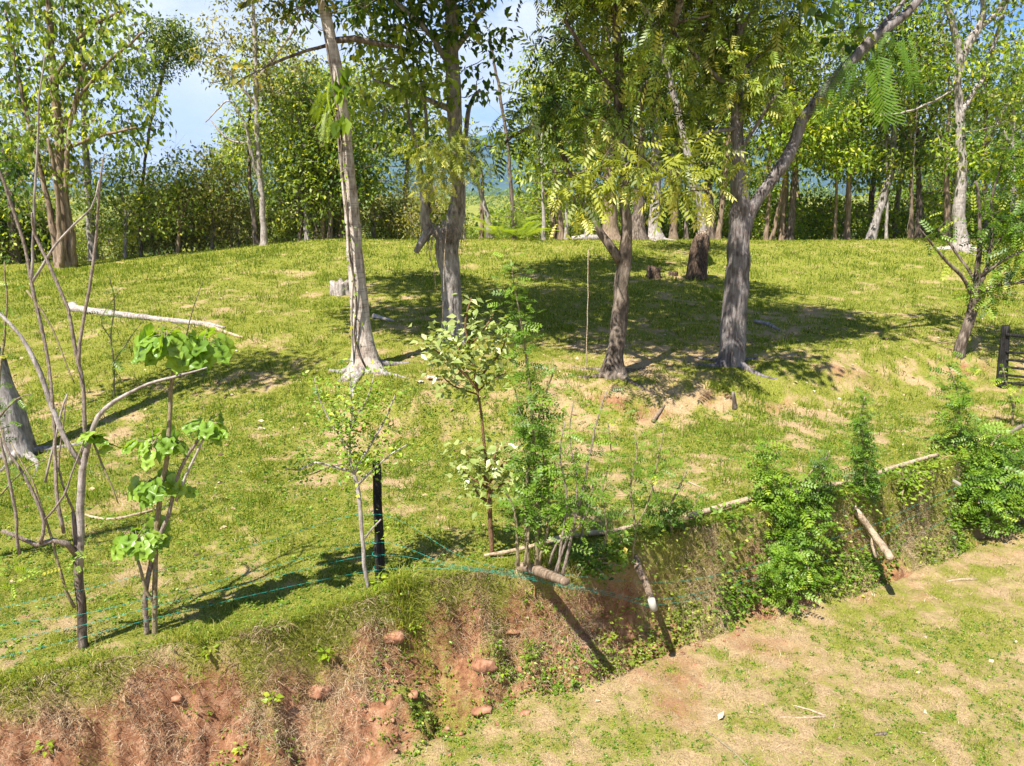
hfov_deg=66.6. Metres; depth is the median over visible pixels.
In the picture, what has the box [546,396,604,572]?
cane shoot
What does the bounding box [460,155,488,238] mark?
gap tree
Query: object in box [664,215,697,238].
wood bush
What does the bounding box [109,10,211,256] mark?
mossy crown tree
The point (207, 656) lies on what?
weed plant
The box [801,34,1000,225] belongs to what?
wood tree
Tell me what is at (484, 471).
oval leaved sapling
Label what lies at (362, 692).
dry grass
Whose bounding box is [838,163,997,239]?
wood tree
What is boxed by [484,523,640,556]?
grey pole
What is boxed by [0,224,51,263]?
wood bush
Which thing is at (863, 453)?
feathery sapling
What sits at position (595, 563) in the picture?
edge bush
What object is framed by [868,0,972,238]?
crest tree
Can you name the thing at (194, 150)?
wood tree
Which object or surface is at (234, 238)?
wood bush
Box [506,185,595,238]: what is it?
wood bush
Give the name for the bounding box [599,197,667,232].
wood tree
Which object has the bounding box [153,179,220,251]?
wood tree
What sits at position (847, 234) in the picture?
crest tree
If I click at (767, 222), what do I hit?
crest tree
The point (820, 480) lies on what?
feathery sapling
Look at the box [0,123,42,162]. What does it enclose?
wood tree
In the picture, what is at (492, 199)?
woods
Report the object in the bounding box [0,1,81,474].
edge tree
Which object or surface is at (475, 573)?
dry tussock
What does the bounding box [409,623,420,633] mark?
weed plant
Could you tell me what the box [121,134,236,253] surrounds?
tree
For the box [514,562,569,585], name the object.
jutting log
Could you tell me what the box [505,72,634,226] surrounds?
wood tree
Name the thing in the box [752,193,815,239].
wood bush
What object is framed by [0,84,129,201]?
wood tree
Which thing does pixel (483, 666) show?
clod
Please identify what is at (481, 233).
gap tree
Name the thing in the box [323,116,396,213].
wood tree
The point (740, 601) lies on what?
weeds
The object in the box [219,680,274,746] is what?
dry tussock
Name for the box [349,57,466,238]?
wood tree
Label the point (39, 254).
wood bush
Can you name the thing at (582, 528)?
broad weed
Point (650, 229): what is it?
buttress tree
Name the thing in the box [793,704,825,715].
twig
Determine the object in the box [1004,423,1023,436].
leaning stick
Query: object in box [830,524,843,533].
weed plant
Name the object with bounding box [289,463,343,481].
twig
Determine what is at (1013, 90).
crest tree
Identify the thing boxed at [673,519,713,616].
dry tussock
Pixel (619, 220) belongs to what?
wood bush
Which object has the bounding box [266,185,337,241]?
wood bush
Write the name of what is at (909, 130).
crest tree
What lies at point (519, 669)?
clod
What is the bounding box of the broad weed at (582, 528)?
[575,506,592,542]
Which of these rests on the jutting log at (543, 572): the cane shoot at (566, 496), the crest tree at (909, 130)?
the cane shoot at (566, 496)
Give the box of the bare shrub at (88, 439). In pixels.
[0,53,206,649]
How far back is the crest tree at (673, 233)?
37.74 m
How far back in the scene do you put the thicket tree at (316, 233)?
35.94 m
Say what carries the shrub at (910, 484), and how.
on the ground at (462, 694)
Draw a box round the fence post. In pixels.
[371,461,384,578]
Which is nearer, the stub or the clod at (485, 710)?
the clod at (485, 710)
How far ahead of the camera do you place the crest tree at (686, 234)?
37.61 m
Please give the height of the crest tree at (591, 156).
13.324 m
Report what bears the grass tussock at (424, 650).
on the ground at (462, 694)
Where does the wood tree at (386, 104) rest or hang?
on the ground at (462, 694)
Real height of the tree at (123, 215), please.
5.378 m
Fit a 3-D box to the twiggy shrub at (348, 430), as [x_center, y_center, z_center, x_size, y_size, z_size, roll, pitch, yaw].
[-1.780,1.013,8.532,1.648,2.862,0.801,0,14,0]
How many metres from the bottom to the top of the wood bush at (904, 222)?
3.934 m
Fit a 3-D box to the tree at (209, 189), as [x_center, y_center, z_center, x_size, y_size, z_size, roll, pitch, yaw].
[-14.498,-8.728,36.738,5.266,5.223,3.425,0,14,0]
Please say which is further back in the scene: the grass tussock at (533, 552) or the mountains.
the mountains
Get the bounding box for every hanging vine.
[429,234,436,289]
[441,226,446,327]
[585,250,588,376]
[907,98,917,229]
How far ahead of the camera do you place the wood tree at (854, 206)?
64.64 m
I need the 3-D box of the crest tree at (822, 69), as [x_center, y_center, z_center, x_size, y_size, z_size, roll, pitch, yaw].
[15.561,-12.397,37.721,4.863,11.115,4.406,-9,17,-31]
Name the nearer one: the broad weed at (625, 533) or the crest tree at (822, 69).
the broad weed at (625, 533)
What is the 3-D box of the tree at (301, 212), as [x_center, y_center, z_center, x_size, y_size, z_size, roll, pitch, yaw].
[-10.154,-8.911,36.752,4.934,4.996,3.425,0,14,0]
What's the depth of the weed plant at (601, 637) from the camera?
9.68 m
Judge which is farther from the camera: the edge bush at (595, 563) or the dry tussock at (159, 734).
the edge bush at (595, 563)
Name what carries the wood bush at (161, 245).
on the ground at (462, 694)
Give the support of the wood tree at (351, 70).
on the ground at (462, 694)
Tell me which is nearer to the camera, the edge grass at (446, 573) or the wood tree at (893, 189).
the edge grass at (446, 573)
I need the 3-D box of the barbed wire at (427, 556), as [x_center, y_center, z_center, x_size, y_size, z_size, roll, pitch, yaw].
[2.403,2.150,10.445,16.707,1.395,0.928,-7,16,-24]
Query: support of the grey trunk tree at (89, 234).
on the ground at (462, 694)
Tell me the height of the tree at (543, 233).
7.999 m
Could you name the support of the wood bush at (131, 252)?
on the ground at (462, 694)
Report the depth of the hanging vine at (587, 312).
15.56 m
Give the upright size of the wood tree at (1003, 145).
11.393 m
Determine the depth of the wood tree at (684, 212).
62.14 m
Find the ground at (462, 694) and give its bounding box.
[0,194,1023,765]
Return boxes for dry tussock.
[10,669,111,755]
[74,653,164,754]
[123,683,201,765]
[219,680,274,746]
[229,617,315,743]
[263,615,333,730]
[414,568,476,664]
[440,561,510,650]
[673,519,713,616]
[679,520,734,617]
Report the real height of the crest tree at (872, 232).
11.254 m
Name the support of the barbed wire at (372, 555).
attached to the fence post
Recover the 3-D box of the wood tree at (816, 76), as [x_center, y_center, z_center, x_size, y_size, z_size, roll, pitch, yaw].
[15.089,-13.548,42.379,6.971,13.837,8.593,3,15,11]
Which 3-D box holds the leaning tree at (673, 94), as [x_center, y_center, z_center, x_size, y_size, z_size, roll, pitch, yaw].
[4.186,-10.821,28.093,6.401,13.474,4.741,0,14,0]
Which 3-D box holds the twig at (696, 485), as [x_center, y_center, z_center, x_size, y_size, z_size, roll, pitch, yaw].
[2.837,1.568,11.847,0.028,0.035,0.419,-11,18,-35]
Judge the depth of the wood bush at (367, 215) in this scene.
37.90 m
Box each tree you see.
[0,0,176,267]
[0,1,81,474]
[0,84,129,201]
[0,89,50,198]
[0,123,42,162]
[0,126,55,263]
[0,143,73,260]
[67,0,152,260]
[68,149,175,258]
[103,193,160,250]
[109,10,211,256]
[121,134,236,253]
[124,162,173,254]
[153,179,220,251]
[154,140,258,249]
[162,137,276,247]
[171,186,229,248]
[174,0,328,245]
[192,95,288,244]
[192,118,294,243]
[193,233,243,250]
[202,26,333,213]
[227,0,409,395]
[227,54,332,240]
[244,140,342,241]
[263,62,369,238]
[263,69,341,238]
[263,74,339,240]
[269,55,384,201]
[285,48,446,237]
[288,67,391,238]
[316,72,400,238]
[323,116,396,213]
[330,0,523,344]
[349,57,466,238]
[365,196,414,238]
[445,116,494,238]
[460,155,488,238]
[469,132,579,237]
[471,161,498,238]
[474,0,763,393]
[483,49,528,238]
[490,37,601,215]
[504,187,547,237]
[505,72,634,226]
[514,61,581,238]
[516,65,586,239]
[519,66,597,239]
[535,0,630,239]
[536,0,650,240]
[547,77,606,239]
[570,44,667,177]
[581,0,692,239]
[581,0,706,233]
[586,27,718,226]
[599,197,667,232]
[602,105,759,228]
[623,2,708,240]
[632,24,721,239]
[632,187,723,237]
[643,0,930,379]
[644,1,727,238]
[664,4,733,238]
[668,18,777,210]
[680,147,810,240]
[690,4,768,239]
[716,123,873,239]
[744,5,820,239]
[745,25,817,239]
[746,8,866,220]
[747,0,849,239]
[749,71,881,240]
[792,5,886,239]
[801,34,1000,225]
[802,0,902,239]
[805,63,927,238]
[816,187,906,239]
[828,46,965,238]
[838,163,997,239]
[839,0,928,238]
[844,3,935,239]
[863,23,953,238]
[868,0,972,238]
[876,133,1021,235]
[880,0,1023,254]
[893,85,1023,216]
[902,7,1000,237]
[919,103,1023,359]
[937,68,1023,218]
[938,0,1023,237]
[971,23,1023,233]
[979,111,1023,195]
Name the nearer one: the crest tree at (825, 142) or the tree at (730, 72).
the tree at (730, 72)
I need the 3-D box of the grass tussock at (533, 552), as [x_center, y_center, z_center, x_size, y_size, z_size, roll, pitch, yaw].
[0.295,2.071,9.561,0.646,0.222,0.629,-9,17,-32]
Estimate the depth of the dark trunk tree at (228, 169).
35.97 m
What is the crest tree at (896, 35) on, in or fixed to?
on the ground at (462, 694)
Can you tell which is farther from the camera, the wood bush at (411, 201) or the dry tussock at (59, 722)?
the wood bush at (411, 201)
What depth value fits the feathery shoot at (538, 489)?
8.62 m
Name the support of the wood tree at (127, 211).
on the ground at (462, 694)
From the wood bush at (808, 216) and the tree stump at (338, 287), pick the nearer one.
the tree stump at (338, 287)
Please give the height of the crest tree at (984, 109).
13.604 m
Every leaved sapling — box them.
[111,323,236,634]
[400,293,545,555]
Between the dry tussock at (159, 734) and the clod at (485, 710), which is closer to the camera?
the dry tussock at (159, 734)
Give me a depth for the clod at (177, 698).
7.75 m
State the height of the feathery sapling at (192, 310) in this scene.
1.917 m
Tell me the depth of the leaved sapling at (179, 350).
7.43 m
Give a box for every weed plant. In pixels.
[31,740,54,756]
[201,644,218,660]
[231,740,247,754]
[261,692,283,705]
[316,648,335,661]
[369,571,389,590]
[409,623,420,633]
[496,665,509,677]
[599,632,615,643]
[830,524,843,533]
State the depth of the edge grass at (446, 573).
8.58 m
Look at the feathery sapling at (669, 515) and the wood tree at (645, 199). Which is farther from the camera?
the wood tree at (645, 199)
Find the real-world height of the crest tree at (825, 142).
8.386 m
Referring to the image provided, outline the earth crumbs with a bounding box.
[257,596,806,765]
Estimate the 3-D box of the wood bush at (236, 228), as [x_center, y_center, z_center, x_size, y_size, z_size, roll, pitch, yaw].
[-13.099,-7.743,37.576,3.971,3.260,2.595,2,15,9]
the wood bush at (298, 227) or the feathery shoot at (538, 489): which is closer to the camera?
the feathery shoot at (538, 489)
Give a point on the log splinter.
(219, 329)
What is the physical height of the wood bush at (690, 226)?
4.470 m
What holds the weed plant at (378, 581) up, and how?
on the ground at (462, 694)
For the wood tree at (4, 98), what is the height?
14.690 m
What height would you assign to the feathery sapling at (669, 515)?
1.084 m
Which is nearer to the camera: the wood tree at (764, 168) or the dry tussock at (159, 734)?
the dry tussock at (159, 734)
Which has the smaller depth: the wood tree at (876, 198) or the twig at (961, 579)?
the twig at (961, 579)
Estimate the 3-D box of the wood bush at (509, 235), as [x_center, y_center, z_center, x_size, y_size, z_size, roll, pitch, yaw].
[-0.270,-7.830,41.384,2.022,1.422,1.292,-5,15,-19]
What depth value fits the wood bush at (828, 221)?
41.65 m
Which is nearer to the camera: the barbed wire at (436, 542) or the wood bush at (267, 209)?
the barbed wire at (436, 542)
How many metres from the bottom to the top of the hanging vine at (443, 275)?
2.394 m
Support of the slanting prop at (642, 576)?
on the ground at (462, 694)
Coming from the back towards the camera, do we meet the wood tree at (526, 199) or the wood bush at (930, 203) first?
the wood tree at (526, 199)
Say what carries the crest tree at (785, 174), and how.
on the ground at (462, 694)
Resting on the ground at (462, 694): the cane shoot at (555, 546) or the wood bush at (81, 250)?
the wood bush at (81, 250)
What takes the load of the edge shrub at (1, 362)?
on the ground at (462, 694)
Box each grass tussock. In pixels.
[367,561,433,668]
[401,594,443,687]
[505,542,553,561]
[622,388,641,401]
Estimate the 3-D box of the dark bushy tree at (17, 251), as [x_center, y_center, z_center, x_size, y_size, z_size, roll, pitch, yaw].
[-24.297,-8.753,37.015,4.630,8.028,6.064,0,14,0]
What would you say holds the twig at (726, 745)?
on the ground at (462, 694)
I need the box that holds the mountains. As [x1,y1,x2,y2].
[0,132,1021,195]
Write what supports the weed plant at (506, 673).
on the ground at (462, 694)
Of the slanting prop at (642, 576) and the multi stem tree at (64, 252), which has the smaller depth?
the slanting prop at (642, 576)
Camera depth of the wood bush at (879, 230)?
43.91 m
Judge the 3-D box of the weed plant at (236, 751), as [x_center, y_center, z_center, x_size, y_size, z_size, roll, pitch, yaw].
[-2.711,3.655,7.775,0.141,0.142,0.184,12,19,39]
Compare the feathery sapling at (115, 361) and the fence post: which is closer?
the fence post
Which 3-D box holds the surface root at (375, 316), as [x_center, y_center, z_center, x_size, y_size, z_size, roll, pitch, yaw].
[-3.372,-1.724,20.517,0.755,0.168,0.172,9,17,30]
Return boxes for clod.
[171,694,181,702]
[308,684,331,698]
[383,630,404,643]
[408,689,418,700]
[471,656,497,674]
[471,704,492,716]
[506,628,519,634]
[517,665,527,674]
[519,709,530,715]
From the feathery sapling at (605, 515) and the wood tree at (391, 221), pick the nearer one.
the feathery sapling at (605, 515)
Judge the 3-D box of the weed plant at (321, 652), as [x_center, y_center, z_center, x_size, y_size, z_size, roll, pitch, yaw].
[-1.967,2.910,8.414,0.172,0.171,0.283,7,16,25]
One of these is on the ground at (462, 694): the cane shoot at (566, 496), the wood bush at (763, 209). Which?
the wood bush at (763, 209)
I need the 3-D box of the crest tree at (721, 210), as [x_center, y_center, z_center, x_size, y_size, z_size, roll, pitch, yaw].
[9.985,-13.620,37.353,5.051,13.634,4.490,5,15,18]
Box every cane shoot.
[536,421,601,572]
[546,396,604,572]
[548,475,606,563]
[554,387,633,575]
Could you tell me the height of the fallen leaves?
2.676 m
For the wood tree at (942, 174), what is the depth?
52.18 m
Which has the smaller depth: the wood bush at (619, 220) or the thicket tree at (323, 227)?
the thicket tree at (323, 227)
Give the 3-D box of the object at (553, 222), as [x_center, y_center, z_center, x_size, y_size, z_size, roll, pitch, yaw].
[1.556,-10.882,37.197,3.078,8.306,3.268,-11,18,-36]
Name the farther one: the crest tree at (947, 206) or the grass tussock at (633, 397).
the crest tree at (947, 206)
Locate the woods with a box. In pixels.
[6,184,1007,259]
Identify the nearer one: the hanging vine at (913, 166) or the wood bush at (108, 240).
the hanging vine at (913, 166)
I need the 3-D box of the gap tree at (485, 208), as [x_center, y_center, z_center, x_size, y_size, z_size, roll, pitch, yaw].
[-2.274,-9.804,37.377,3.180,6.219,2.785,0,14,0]
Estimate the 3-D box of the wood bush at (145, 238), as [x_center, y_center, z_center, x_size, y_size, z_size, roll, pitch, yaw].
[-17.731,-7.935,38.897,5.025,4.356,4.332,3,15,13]
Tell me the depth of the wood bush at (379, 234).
38.81 m
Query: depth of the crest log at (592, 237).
37.23 m
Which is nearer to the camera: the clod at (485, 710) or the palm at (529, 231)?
the clod at (485, 710)
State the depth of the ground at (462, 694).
10.30 m
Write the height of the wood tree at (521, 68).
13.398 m
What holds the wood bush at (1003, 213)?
on the ground at (462, 694)
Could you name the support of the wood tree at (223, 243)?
on the ground at (462, 694)
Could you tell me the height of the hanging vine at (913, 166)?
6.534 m
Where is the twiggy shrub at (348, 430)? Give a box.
[263,344,424,587]
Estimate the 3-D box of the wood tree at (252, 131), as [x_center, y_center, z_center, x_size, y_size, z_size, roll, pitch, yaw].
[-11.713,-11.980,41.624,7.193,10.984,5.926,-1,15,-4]
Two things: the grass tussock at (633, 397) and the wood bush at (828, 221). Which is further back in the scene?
the wood bush at (828, 221)
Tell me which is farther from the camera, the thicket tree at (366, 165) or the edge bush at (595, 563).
the thicket tree at (366, 165)
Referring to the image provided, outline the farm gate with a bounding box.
[995,325,1023,388]
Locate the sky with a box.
[0,0,1023,183]
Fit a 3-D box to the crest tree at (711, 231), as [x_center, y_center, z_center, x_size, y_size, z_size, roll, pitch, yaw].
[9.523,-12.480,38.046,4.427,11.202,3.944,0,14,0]
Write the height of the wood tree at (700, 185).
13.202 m
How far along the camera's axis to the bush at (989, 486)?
13.00 m
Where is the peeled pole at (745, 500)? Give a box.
[687,453,938,518]
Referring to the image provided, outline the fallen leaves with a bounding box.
[0,292,1023,765]
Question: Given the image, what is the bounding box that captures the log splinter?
[202,323,242,337]
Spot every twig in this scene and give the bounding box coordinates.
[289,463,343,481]
[651,404,665,422]
[688,481,709,490]
[705,730,747,765]
[780,716,825,717]
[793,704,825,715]
[875,732,886,735]
[946,578,977,581]
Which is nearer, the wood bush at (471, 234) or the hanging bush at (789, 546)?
the hanging bush at (789, 546)
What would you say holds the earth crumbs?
on the ground at (462, 694)
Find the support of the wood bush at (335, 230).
on the ground at (462, 694)
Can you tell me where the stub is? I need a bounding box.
[732,391,737,409]
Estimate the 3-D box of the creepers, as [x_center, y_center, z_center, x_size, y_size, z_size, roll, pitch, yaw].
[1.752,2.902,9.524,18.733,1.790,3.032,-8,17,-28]
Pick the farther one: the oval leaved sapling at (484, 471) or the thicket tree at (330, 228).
the thicket tree at (330, 228)
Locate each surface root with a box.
[372,313,393,320]
[754,319,779,330]
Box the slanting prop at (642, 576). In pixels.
[633,554,657,611]
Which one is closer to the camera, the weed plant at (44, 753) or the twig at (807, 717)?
the weed plant at (44, 753)
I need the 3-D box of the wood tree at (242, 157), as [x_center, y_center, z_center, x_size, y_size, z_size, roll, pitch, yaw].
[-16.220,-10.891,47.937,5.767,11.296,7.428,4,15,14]
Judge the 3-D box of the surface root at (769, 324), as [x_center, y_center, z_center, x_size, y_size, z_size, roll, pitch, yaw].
[6.807,-1.538,20.640,0.211,0.152,1.076,-6,15,-20]
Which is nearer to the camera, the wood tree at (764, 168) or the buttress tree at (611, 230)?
the buttress tree at (611, 230)
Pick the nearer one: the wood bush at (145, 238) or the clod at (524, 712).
the clod at (524, 712)
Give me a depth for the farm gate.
17.20 m
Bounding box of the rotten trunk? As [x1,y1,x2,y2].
[685,229,709,280]
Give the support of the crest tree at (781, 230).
on the ground at (462, 694)
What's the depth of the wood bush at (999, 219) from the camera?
44.40 m
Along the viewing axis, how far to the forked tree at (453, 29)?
16.75 m
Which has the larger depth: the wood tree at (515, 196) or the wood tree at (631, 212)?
the wood tree at (631, 212)
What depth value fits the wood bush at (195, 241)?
37.98 m
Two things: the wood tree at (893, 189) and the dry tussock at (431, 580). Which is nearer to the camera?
the dry tussock at (431, 580)
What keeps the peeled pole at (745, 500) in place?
on the ground at (462, 694)
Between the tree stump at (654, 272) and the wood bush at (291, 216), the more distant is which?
the wood bush at (291, 216)
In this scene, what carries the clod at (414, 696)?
on the ground at (462, 694)
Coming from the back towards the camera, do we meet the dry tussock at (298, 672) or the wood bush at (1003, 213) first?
the wood bush at (1003, 213)
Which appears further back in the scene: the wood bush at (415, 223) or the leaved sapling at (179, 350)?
the wood bush at (415, 223)
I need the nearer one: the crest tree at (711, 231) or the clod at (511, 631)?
the clod at (511, 631)
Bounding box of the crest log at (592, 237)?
[571,234,598,239]
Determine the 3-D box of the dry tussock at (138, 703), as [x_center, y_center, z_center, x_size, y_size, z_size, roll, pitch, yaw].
[-3.713,3.158,7.488,0.844,1.082,0.484,3,15,13]
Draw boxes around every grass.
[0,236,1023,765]
[0,288,1023,765]
[0,431,1023,729]
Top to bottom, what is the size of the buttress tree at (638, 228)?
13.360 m
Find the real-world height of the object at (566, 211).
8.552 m
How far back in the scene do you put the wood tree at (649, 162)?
41.69 m
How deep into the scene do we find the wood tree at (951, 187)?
51.00 m
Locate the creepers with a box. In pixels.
[179,429,1023,765]
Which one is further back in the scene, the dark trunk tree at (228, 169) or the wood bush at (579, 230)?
the wood bush at (579, 230)
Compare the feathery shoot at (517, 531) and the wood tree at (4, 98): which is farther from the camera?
the wood tree at (4, 98)
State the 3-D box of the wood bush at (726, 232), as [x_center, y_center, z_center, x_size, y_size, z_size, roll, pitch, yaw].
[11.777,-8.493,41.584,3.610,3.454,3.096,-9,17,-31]
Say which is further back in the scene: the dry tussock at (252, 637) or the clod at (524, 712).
the clod at (524, 712)
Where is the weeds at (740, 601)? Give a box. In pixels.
[0,381,1023,765]
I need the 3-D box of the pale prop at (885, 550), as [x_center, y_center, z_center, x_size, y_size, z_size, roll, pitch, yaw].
[5.251,2.285,11.258,0.404,0.801,1.179,0,14,0]
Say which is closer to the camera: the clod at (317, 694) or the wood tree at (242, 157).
the clod at (317, 694)
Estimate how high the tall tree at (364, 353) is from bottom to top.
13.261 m
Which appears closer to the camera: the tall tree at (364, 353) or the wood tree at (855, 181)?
the tall tree at (364, 353)
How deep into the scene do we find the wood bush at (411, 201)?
38.92 m
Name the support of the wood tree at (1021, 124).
on the ground at (462, 694)
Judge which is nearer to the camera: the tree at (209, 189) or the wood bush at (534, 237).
the tree at (209, 189)
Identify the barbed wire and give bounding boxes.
[0,477,981,608]
[0,489,972,625]
[0,513,957,641]
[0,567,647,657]
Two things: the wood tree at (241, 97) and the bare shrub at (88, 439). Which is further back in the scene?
the wood tree at (241, 97)
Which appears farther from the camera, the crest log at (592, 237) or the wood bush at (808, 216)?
the wood bush at (808, 216)
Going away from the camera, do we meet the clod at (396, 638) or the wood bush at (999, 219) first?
the clod at (396, 638)
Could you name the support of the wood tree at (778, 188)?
on the ground at (462, 694)
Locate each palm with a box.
[463,214,541,237]
[485,218,559,237]
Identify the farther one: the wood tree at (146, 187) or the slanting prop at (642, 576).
the wood tree at (146, 187)
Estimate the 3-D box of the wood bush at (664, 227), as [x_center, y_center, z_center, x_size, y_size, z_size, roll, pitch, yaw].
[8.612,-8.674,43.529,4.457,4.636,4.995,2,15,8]
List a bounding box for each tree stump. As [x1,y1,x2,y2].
[329,279,349,295]
[645,265,661,278]
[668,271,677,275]
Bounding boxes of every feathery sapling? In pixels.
[84,275,152,396]
[184,282,203,335]
[586,418,626,561]
[608,419,680,560]
[640,460,712,535]
[786,443,843,519]
[840,388,887,505]
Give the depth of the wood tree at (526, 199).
49.01 m
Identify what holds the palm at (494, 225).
on the ground at (462, 694)
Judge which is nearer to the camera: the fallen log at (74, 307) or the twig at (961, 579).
the twig at (961, 579)
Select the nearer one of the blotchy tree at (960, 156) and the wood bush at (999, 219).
the blotchy tree at (960, 156)
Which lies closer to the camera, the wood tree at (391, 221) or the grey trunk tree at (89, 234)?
the grey trunk tree at (89, 234)
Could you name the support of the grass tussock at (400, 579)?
on the ground at (462, 694)
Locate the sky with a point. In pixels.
(190, 104)
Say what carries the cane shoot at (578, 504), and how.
on the ground at (462, 694)
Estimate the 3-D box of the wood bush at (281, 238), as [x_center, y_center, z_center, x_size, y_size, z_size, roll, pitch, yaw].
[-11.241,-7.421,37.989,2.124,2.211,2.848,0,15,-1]
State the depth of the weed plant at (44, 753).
7.15 m
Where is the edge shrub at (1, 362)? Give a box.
[0,256,47,579]
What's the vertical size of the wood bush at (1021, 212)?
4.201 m
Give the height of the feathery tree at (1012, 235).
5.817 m
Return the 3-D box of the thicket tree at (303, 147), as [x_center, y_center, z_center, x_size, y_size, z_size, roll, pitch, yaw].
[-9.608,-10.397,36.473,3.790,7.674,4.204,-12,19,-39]
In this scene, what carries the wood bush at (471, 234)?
on the ground at (462, 694)
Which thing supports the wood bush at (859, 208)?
on the ground at (462, 694)
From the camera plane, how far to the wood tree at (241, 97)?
41.36 m
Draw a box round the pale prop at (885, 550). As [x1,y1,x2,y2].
[852,505,893,560]
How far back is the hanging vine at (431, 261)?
17.74 m
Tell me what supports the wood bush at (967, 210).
on the ground at (462, 694)
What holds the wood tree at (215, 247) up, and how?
on the ground at (462, 694)
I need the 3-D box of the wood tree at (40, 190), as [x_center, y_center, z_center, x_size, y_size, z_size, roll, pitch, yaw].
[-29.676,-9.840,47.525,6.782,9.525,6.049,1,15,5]
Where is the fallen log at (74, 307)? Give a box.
[68,302,225,328]
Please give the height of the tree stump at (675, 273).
0.209 m
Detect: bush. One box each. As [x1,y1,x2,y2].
[0,186,84,263]
[0,223,21,263]
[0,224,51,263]
[74,208,143,258]
[74,225,115,260]
[102,217,164,258]
[107,185,206,255]
[143,210,194,254]
[165,199,223,250]
[184,211,247,249]
[208,196,272,247]
[230,189,292,246]
[259,211,301,243]
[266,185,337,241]
[276,197,345,239]
[326,211,371,237]
[334,181,419,238]
[361,198,413,238]
[370,171,447,238]
[393,174,479,239]
[466,223,484,238]
[496,222,518,238]
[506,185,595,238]
[517,226,540,238]
[549,537,634,592]
[564,219,593,235]
[570,200,630,234]
[629,189,696,238]
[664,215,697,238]
[678,195,728,238]
[714,193,762,239]
[723,190,787,239]
[728,434,837,614]
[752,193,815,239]
[786,183,843,239]
[803,186,856,239]
[821,192,896,238]
[853,217,892,238]
[860,199,941,238]
[867,177,975,237]
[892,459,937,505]
[920,351,1023,548]
[927,189,1009,237]
[967,201,1009,238]
[992,199,1023,237]
[994,190,1023,234]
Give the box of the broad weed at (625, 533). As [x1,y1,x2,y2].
[607,529,631,567]
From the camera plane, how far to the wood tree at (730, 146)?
43.72 m
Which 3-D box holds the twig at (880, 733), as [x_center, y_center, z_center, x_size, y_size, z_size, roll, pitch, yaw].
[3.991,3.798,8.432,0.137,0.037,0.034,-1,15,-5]
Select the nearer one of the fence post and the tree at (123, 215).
the fence post
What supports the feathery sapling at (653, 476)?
on the ground at (462, 694)
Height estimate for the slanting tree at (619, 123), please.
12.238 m
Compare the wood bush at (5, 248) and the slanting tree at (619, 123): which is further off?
the wood bush at (5, 248)
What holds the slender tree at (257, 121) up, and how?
on the ground at (462, 694)
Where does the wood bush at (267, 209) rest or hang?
on the ground at (462, 694)
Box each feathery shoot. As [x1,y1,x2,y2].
[487,245,574,566]
[490,484,564,566]
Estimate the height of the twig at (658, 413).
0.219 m
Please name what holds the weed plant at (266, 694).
on the ground at (462, 694)

